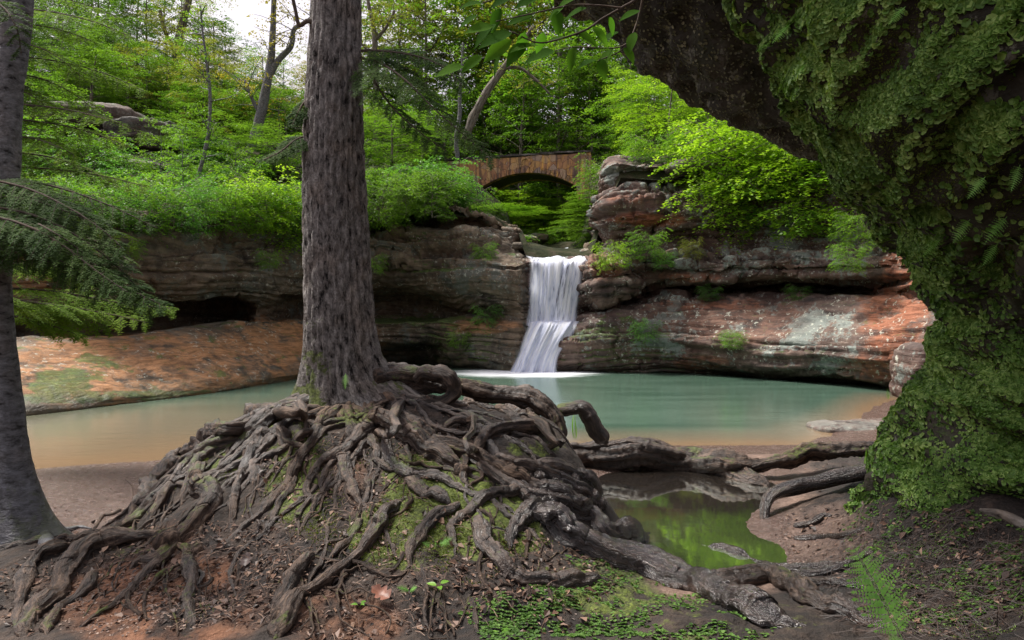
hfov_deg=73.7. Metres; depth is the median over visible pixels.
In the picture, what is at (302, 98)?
leafy tree
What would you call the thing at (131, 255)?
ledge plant
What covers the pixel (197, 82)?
young tree
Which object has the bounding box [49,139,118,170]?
shrub
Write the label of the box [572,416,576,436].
grass tuft
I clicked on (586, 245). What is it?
stream boulder
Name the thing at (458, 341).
ledge plant
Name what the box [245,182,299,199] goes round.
shrub
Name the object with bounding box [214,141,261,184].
sapling
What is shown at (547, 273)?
waterfall
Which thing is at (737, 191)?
shrub
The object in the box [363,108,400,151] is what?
leafy tree
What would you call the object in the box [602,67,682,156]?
young tree
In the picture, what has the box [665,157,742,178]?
shrub
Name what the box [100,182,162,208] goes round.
shrub
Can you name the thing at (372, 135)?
young tree
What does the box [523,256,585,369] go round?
cliff notch
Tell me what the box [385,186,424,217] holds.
shrub
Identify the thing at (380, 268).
ledge plant
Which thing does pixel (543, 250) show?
hillside
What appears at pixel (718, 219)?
shrub
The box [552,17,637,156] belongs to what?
leafy tree
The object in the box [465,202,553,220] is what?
beech tree
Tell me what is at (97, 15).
leafy tree
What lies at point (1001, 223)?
fern
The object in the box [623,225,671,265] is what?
ledge plant
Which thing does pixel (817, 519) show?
stick
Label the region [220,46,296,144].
young tree
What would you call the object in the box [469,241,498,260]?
ledge plant
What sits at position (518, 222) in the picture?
shrub
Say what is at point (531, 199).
young tree
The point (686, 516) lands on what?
puddle water
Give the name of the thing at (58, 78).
beech tree
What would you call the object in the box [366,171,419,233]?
shrub
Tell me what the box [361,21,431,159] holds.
leafy tree
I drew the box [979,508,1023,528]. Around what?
stick
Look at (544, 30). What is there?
leafy tree
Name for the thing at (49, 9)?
young tree
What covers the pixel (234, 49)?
leafy tree
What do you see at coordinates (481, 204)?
shrub
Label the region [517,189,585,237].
beech tree
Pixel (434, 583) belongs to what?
seedling
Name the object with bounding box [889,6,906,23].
fern
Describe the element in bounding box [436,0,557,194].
leafy tree
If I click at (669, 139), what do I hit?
shrub
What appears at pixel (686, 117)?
young tree
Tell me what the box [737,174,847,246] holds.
shrub
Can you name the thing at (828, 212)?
shrub
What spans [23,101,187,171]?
rock outcrop
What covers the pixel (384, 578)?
fallen needles
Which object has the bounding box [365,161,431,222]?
shrub
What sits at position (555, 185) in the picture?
young tree
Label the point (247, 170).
shrub
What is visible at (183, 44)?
young tree
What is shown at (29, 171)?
shrub
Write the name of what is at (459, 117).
birch
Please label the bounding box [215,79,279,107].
young tree
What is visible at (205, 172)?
shrub
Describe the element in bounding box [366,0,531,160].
leafy tree
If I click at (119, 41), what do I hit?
young tree
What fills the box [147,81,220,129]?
young tree
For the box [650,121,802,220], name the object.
shrub
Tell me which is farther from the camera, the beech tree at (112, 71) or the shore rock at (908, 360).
the beech tree at (112, 71)
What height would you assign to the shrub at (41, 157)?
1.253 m
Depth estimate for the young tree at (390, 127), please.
40.09 m
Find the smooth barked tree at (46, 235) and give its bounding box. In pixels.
[0,0,178,544]
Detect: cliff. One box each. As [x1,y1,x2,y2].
[12,192,530,415]
[556,155,936,387]
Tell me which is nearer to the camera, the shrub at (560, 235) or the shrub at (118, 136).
the shrub at (118, 136)
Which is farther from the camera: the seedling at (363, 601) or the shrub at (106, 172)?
the shrub at (106, 172)
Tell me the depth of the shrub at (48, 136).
27.26 m
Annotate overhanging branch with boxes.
[435,0,642,80]
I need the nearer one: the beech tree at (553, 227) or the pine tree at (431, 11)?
the beech tree at (553, 227)
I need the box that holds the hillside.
[21,72,811,258]
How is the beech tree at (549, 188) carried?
on the hillside
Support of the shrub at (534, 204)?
on the hillside
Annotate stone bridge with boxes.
[447,150,595,205]
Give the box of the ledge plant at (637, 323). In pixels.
[626,317,663,344]
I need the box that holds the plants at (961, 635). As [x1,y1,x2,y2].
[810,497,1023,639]
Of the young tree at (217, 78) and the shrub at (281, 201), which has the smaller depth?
the shrub at (281, 201)
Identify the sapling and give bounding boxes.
[135,114,191,183]
[150,120,206,188]
[162,0,244,184]
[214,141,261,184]
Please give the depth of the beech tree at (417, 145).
37.44 m
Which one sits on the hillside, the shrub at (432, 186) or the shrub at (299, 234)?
the shrub at (432, 186)
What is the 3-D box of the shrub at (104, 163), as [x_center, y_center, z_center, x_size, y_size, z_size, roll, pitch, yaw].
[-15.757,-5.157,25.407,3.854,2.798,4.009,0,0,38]
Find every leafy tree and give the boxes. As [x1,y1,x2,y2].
[27,13,67,71]
[30,0,72,69]
[34,0,123,71]
[34,19,126,85]
[36,0,96,42]
[63,0,143,64]
[71,0,127,35]
[93,39,167,93]
[94,0,195,82]
[95,0,174,49]
[128,56,215,120]
[129,0,237,97]
[134,0,197,90]
[149,0,177,44]
[157,75,259,118]
[173,0,224,56]
[184,15,246,102]
[206,36,251,80]
[212,88,287,133]
[243,106,302,135]
[258,85,303,108]
[278,60,306,104]
[284,88,366,135]
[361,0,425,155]
[361,0,531,165]
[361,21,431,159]
[362,0,454,149]
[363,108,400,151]
[365,65,449,164]
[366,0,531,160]
[402,81,483,167]
[427,0,636,207]
[428,69,547,213]
[434,0,537,148]
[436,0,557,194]
[445,0,664,198]
[462,0,552,204]
[463,48,577,227]
[480,31,650,225]
[500,0,587,152]
[523,5,599,141]
[530,1,686,154]
[532,0,667,157]
[536,55,639,163]
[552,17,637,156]
[555,28,712,167]
[636,73,700,145]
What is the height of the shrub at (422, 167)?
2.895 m
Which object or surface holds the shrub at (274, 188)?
on the hillside
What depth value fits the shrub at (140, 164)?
26.65 m
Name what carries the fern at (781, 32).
attached to the mossy rock at (906, 130)
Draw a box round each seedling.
[351,600,365,607]
[427,580,448,591]
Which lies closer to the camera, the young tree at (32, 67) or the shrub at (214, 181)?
the shrub at (214, 181)
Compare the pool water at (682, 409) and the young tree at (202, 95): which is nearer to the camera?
the pool water at (682, 409)
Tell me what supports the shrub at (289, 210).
on the hillside
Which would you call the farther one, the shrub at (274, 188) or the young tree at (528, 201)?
the young tree at (528, 201)
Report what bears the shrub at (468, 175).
on the hillside
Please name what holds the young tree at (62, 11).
on the hillside
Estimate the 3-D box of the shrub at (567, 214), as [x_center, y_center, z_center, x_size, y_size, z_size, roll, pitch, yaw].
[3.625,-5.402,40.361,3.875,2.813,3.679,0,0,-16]
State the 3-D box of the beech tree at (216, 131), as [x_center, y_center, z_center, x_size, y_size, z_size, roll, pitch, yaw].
[-14.313,-8.668,33.037,6.035,2.552,6.507,0,0,42]
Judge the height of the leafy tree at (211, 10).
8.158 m
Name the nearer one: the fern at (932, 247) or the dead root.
the fern at (932, 247)
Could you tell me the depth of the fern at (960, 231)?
3.27 m
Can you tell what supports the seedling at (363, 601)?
on the ground
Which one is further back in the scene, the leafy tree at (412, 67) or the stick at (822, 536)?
the leafy tree at (412, 67)
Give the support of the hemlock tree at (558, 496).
on the ground
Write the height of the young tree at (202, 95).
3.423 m
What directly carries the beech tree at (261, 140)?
on the hillside
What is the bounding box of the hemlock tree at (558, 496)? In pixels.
[0,0,889,639]
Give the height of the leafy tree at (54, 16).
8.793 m
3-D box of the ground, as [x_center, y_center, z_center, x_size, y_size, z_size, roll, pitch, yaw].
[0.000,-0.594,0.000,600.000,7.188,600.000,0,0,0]
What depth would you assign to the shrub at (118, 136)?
26.17 m
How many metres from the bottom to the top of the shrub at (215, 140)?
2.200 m
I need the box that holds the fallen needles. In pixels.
[20,405,889,639]
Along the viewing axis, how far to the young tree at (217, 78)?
46.89 m
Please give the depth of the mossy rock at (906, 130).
3.73 m
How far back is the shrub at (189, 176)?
26.54 m
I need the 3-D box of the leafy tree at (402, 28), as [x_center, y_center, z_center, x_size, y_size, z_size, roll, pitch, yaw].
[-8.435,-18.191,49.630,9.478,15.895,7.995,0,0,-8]
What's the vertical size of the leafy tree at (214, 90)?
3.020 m
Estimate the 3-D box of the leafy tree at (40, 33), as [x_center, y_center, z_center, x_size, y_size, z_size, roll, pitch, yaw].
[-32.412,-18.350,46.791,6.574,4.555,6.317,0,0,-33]
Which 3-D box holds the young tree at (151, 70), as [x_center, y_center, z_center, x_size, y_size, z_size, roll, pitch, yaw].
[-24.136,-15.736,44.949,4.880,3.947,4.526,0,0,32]
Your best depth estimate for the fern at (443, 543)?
4.04 m
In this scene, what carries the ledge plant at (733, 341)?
on the cliff at (842, 325)
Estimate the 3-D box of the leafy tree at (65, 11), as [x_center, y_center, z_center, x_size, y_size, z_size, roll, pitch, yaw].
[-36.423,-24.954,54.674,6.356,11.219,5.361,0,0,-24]
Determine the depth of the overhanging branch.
2.91 m
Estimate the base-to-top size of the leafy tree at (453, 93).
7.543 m
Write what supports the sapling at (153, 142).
on the hillside
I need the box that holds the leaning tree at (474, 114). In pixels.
[462,20,570,141]
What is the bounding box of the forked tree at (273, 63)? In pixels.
[189,0,309,149]
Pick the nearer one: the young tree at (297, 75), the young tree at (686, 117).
the young tree at (686, 117)
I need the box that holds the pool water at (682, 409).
[26,363,897,468]
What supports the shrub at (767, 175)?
on the cliff at (842, 325)
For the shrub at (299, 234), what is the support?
on the cliff at (236, 323)
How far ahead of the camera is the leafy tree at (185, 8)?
47.79 m
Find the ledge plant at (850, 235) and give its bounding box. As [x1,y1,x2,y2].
[827,206,874,250]
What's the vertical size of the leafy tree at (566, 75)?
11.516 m
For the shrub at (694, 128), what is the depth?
26.68 m
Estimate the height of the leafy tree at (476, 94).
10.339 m
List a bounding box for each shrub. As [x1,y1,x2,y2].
[21,163,39,179]
[21,169,93,194]
[22,108,139,175]
[22,114,101,164]
[22,143,80,174]
[23,146,69,166]
[24,141,141,186]
[29,173,95,194]
[41,170,159,233]
[45,163,155,207]
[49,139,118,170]
[49,173,120,231]
[51,137,125,173]
[69,168,199,247]
[75,168,144,202]
[82,136,165,179]
[89,153,163,201]
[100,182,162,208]
[109,175,197,209]
[115,166,232,207]
[125,174,227,239]
[142,171,200,200]
[144,170,259,240]
[160,187,209,208]
[165,153,211,177]
[166,150,274,189]
[170,183,239,213]
[177,160,242,184]
[178,135,240,164]
[183,150,236,171]
[185,141,244,168]
[185,142,242,178]
[186,174,228,193]
[187,175,286,236]
[191,166,249,193]
[202,180,296,255]
[206,164,302,263]
[213,151,276,184]
[217,169,301,237]
[237,187,302,248]
[241,178,301,197]
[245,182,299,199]
[249,138,302,183]
[253,182,302,229]
[267,191,302,237]
[364,143,402,180]
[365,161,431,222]
[365,167,423,235]
[365,168,412,222]
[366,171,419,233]
[366,174,393,223]
[379,159,458,223]
[379,161,450,194]
[385,155,485,223]
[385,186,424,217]
[388,167,447,220]
[400,169,468,223]
[407,172,457,212]
[412,184,441,215]
[429,169,480,217]
[445,177,500,223]
[485,207,506,220]
[504,204,541,233]
[510,196,577,239]
[521,228,536,234]
[524,234,539,241]
[538,230,558,244]
[539,189,596,240]
[544,206,588,241]
[550,223,580,241]
[572,150,627,202]
[572,232,591,247]
[620,121,692,162]
[648,160,759,254]
[650,117,816,232]
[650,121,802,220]
[657,119,758,180]
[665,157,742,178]
[667,108,778,176]
[700,126,831,224]
[702,117,799,179]
[702,158,852,244]
[705,128,830,225]
[729,141,830,226]
[729,146,854,249]
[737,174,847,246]
[762,138,826,195]
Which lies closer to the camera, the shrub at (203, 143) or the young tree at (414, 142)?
the shrub at (203, 143)
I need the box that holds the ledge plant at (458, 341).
[444,329,471,350]
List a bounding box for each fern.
[343,373,348,387]
[397,585,416,592]
[423,537,450,547]
[773,24,789,41]
[843,544,914,639]
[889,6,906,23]
[923,240,940,256]
[951,220,971,243]
[968,176,985,196]
[982,244,997,265]
[985,217,1007,241]
[1009,165,1022,190]
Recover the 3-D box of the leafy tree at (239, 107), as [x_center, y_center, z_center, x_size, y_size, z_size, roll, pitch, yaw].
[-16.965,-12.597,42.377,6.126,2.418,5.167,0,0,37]
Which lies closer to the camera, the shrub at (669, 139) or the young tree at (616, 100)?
the shrub at (669, 139)
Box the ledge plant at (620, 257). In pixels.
[590,239,635,273]
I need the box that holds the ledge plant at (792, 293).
[780,283,814,300]
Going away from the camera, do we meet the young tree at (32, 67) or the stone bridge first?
the stone bridge
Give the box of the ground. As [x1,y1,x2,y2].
[0,395,1023,639]
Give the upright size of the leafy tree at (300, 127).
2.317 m
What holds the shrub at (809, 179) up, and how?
on the cliff at (842, 325)
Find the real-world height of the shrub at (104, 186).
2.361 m
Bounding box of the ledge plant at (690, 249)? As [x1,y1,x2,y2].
[678,237,706,258]
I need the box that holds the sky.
[34,0,684,125]
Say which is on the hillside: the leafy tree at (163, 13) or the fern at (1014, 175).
the leafy tree at (163, 13)
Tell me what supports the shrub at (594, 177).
on the cliff at (842, 325)
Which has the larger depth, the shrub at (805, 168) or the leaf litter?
the shrub at (805, 168)
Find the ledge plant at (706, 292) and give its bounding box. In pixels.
[694,284,725,301]
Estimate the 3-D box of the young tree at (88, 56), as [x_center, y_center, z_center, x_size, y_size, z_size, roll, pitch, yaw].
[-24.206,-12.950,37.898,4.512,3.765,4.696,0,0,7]
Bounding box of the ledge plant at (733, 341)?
[714,330,750,349]
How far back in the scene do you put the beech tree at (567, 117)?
43.17 m
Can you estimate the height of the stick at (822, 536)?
0.305 m
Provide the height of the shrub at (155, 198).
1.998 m
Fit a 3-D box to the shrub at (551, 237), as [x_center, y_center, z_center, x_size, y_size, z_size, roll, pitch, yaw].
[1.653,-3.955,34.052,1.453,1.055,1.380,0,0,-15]
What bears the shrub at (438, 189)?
on the hillside
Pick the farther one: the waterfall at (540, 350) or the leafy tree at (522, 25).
the leafy tree at (522, 25)
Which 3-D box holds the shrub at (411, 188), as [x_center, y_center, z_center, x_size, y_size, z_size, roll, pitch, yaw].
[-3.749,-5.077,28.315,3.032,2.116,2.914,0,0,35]
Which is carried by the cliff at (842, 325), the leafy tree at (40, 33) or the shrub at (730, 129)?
the shrub at (730, 129)
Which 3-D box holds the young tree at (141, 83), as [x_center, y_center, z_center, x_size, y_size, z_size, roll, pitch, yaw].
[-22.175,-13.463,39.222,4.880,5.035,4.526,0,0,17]
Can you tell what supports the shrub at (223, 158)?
on the hillside
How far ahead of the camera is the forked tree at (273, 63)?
35.82 m
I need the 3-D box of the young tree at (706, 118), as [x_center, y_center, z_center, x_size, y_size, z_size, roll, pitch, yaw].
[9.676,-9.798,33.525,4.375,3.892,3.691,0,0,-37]
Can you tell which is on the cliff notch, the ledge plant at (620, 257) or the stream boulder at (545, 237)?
the stream boulder at (545, 237)
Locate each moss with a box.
[155,422,565,585]
[843,511,1023,639]
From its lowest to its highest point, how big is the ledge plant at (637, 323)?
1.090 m
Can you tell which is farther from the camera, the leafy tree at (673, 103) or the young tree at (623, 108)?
the leafy tree at (673, 103)
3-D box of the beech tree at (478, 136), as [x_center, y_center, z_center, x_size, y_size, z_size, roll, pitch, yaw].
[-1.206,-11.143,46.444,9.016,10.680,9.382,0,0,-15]
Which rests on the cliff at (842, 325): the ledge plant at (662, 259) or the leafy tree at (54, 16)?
the ledge plant at (662, 259)
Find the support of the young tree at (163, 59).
on the hillside
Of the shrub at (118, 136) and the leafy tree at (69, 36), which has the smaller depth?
the shrub at (118, 136)
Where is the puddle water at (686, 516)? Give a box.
[599,470,786,569]
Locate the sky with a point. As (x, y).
(238, 14)
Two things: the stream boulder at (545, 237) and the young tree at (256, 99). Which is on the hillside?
the young tree at (256, 99)
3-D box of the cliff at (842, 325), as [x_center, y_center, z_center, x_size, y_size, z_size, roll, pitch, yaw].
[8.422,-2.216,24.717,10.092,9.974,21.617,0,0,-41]
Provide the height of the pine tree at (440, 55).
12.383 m
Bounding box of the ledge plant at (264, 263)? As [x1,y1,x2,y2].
[251,248,283,270]
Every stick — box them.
[793,512,831,527]
[793,526,866,539]
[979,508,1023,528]
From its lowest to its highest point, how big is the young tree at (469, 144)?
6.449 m
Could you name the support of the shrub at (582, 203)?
on the hillside
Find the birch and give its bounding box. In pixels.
[424,41,480,160]
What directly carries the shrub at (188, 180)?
on the hillside
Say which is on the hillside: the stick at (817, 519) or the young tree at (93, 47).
the young tree at (93, 47)
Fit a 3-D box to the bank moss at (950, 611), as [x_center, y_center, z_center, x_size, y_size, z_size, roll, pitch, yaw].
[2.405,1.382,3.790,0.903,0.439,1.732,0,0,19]
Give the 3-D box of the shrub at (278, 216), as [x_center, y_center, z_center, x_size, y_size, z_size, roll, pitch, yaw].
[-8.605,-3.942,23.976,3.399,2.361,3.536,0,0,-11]
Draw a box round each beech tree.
[23,63,100,133]
[25,44,151,110]
[143,102,282,164]
[222,126,302,172]
[363,102,477,167]
[363,105,447,178]
[442,69,556,221]
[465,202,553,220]
[496,185,566,235]
[506,27,648,223]
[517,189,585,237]
[522,181,574,208]
[576,78,678,159]
[611,77,726,155]
[641,79,746,156]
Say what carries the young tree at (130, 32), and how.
on the hillside
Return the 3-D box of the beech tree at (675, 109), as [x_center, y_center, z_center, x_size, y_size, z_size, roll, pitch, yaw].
[9.269,-9.154,30.770,6.636,4.484,5.579,0,0,-41]
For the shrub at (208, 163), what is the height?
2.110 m
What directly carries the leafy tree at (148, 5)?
on the hillside
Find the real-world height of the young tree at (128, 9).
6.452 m
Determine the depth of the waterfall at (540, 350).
24.95 m
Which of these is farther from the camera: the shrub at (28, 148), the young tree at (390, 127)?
the young tree at (390, 127)
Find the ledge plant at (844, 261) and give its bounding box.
[824,239,873,275]
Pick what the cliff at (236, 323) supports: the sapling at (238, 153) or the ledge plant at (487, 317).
the ledge plant at (487, 317)
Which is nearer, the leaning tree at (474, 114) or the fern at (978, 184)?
the fern at (978, 184)
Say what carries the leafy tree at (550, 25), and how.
on the hillside
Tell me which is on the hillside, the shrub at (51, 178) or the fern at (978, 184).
the shrub at (51, 178)
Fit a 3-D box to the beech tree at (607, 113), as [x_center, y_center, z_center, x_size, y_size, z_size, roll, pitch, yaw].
[6.557,-10.161,38.422,6.016,6.564,6.261,0,0,16]
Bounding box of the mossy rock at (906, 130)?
[553,0,1023,515]
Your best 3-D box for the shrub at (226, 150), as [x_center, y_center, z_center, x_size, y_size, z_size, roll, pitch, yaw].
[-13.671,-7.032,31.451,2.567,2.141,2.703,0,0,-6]
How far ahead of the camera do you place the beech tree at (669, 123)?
32.02 m
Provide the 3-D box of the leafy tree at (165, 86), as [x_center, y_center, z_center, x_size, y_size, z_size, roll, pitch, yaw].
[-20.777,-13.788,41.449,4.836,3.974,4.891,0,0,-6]
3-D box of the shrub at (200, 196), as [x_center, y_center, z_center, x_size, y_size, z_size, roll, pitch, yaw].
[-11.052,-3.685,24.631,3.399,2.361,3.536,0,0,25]
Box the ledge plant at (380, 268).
[371,252,389,275]
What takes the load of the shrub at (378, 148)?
on the hillside
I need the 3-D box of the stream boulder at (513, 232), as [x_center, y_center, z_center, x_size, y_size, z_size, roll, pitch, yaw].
[0.056,-3.341,29.262,1.364,1.266,3.107,0,0,0]
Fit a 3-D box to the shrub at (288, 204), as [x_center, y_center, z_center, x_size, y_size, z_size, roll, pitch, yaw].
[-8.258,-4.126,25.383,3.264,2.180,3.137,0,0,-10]
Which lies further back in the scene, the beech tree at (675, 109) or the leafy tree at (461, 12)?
the leafy tree at (461, 12)
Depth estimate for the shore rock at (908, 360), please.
12.53 m
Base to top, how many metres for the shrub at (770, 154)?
3.810 m
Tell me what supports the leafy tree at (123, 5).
on the hillside
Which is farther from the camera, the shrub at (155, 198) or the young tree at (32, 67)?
the young tree at (32, 67)
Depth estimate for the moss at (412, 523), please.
4.22 m
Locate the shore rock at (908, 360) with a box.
[889,342,925,396]
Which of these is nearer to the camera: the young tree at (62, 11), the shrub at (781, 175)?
the shrub at (781, 175)
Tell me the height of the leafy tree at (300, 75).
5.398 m
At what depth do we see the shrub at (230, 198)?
22.17 m
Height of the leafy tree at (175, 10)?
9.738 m
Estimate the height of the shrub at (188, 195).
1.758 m
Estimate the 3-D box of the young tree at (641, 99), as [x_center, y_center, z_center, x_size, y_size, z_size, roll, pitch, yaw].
[7.157,-10.693,34.779,4.880,5.993,4.526,0,0,-34]
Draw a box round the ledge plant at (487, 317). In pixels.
[467,303,504,327]
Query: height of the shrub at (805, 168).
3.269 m
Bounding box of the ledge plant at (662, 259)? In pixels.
[650,250,677,271]
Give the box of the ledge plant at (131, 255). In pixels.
[111,238,147,260]
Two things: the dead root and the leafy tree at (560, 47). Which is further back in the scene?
the leafy tree at (560, 47)
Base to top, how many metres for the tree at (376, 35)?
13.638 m
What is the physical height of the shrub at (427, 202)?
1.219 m
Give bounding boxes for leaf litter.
[0,406,1023,639]
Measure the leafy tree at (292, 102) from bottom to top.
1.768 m
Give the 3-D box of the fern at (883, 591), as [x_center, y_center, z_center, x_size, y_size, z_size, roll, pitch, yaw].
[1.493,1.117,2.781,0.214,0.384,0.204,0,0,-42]
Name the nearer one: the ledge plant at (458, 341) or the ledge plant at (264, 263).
the ledge plant at (264, 263)
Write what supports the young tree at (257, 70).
on the hillside
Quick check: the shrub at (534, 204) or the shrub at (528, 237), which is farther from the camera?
the shrub at (534, 204)
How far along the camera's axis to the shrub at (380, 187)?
29.53 m
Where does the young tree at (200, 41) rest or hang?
on the hillside
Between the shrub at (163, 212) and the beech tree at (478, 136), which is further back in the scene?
the beech tree at (478, 136)
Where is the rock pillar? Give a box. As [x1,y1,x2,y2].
[589,171,601,241]
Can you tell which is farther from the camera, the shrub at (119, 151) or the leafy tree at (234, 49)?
the leafy tree at (234, 49)
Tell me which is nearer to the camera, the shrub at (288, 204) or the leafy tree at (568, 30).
the shrub at (288, 204)
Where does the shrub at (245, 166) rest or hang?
on the hillside
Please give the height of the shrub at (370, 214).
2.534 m
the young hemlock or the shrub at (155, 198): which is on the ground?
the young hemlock
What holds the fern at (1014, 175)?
attached to the mossy rock at (906, 130)
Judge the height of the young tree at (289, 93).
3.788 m
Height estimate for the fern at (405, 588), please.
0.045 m
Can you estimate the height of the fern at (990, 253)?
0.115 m
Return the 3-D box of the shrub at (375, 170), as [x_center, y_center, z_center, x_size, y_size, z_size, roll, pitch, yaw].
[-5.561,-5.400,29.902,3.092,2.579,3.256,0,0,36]
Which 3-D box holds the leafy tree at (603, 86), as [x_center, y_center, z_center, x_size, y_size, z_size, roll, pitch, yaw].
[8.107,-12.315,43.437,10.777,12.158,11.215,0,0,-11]
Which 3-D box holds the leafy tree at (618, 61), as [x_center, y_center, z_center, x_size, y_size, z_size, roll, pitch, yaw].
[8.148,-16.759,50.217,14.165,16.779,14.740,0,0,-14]
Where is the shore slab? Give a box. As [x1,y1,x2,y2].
[806,418,882,432]
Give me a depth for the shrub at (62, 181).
21.78 m
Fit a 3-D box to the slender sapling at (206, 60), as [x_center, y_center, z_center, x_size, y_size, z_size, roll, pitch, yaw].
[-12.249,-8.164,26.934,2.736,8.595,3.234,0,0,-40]
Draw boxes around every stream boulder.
[500,226,523,252]
[524,233,548,243]
[580,242,599,253]
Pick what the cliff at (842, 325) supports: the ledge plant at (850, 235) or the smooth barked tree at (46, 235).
the ledge plant at (850, 235)
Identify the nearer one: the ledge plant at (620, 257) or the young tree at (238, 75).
the ledge plant at (620, 257)
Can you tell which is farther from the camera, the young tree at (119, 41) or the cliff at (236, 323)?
the young tree at (119, 41)
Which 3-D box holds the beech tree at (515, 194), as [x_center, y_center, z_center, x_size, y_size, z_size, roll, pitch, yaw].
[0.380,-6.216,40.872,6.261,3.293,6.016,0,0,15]
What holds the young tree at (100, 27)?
on the hillside
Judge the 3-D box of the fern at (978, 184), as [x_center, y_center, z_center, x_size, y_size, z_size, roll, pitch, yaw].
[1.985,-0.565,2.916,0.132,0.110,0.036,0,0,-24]
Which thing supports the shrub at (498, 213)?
on the hillside
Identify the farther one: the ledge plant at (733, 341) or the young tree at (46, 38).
the young tree at (46, 38)
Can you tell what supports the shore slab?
on the ground
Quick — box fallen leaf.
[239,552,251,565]
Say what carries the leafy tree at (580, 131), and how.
on the hillside
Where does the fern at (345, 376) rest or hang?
attached to the hemlock tree at (558, 496)
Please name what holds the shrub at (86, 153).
on the hillside
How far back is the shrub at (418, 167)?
29.12 m
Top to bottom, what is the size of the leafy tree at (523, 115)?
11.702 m
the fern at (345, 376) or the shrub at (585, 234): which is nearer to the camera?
the fern at (345, 376)
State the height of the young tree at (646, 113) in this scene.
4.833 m
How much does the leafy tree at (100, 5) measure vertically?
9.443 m
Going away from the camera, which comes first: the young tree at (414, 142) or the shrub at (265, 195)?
the shrub at (265, 195)
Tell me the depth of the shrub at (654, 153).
27.05 m
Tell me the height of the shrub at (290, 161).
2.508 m
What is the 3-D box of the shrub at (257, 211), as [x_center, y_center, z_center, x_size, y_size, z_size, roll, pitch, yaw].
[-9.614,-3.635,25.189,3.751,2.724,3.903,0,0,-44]
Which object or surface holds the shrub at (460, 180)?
on the hillside
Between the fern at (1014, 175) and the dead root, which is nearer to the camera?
the fern at (1014, 175)
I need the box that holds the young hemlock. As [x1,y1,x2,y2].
[20,0,153,272]
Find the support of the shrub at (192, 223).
on the hillside
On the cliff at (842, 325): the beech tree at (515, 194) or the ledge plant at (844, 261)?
the ledge plant at (844, 261)
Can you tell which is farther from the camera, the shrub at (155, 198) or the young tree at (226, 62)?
the young tree at (226, 62)
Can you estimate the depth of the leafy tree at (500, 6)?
50.96 m
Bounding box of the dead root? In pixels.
[759,464,866,518]
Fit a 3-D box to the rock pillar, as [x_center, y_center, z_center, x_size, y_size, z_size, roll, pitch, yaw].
[4.074,-4.884,31.479,1.044,4.215,6.438,0,0,0]
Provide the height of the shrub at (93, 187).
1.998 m
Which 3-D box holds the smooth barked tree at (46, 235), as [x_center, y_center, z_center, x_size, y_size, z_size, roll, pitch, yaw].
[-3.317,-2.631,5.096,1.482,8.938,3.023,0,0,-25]
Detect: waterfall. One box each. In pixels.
[511,320,577,372]
[528,256,586,325]
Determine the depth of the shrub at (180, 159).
30.13 m
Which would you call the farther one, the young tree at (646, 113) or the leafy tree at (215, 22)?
the leafy tree at (215, 22)
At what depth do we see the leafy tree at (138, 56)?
44.67 m
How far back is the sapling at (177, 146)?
25.35 m
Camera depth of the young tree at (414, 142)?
40.58 m
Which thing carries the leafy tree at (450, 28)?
on the hillside
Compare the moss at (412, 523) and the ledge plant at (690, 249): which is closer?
the moss at (412, 523)
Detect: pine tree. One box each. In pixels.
[377,0,424,151]
[402,2,441,100]
[429,31,468,157]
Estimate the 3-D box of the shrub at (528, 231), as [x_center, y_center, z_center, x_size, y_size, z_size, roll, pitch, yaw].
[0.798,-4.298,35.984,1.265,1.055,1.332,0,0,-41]
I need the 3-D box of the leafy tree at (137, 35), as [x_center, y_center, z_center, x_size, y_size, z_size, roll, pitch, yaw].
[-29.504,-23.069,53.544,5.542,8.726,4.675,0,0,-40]
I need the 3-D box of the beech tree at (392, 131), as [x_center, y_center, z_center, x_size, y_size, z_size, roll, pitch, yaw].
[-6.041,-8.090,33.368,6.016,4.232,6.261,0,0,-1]
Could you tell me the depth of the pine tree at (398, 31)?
54.56 m
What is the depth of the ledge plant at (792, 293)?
22.77 m
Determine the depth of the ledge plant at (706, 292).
24.38 m
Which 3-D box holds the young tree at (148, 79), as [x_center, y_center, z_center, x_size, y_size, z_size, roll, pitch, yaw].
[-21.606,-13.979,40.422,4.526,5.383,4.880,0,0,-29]
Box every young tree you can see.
[25,0,53,85]
[25,4,107,101]
[29,0,97,87]
[29,48,117,101]
[30,1,101,86]
[32,27,121,103]
[71,15,154,106]
[72,28,144,107]
[83,2,149,75]
[86,22,167,109]
[86,41,171,118]
[107,40,188,115]
[129,54,174,104]
[143,47,184,88]
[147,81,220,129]
[149,34,221,107]
[155,39,250,143]
[160,22,239,120]
[167,87,248,143]
[185,63,238,108]
[198,38,267,123]
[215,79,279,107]
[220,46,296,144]
[223,48,290,121]
[223,75,292,128]
[246,84,303,140]
[247,43,306,142]
[363,90,404,157]
[365,93,430,164]
[374,106,449,166]
[434,120,493,157]
[498,181,551,229]
[504,185,543,228]
[527,144,583,227]
[601,71,691,156]
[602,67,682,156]
[606,48,692,156]
[607,79,688,155]
[657,92,726,141]
[669,94,718,142]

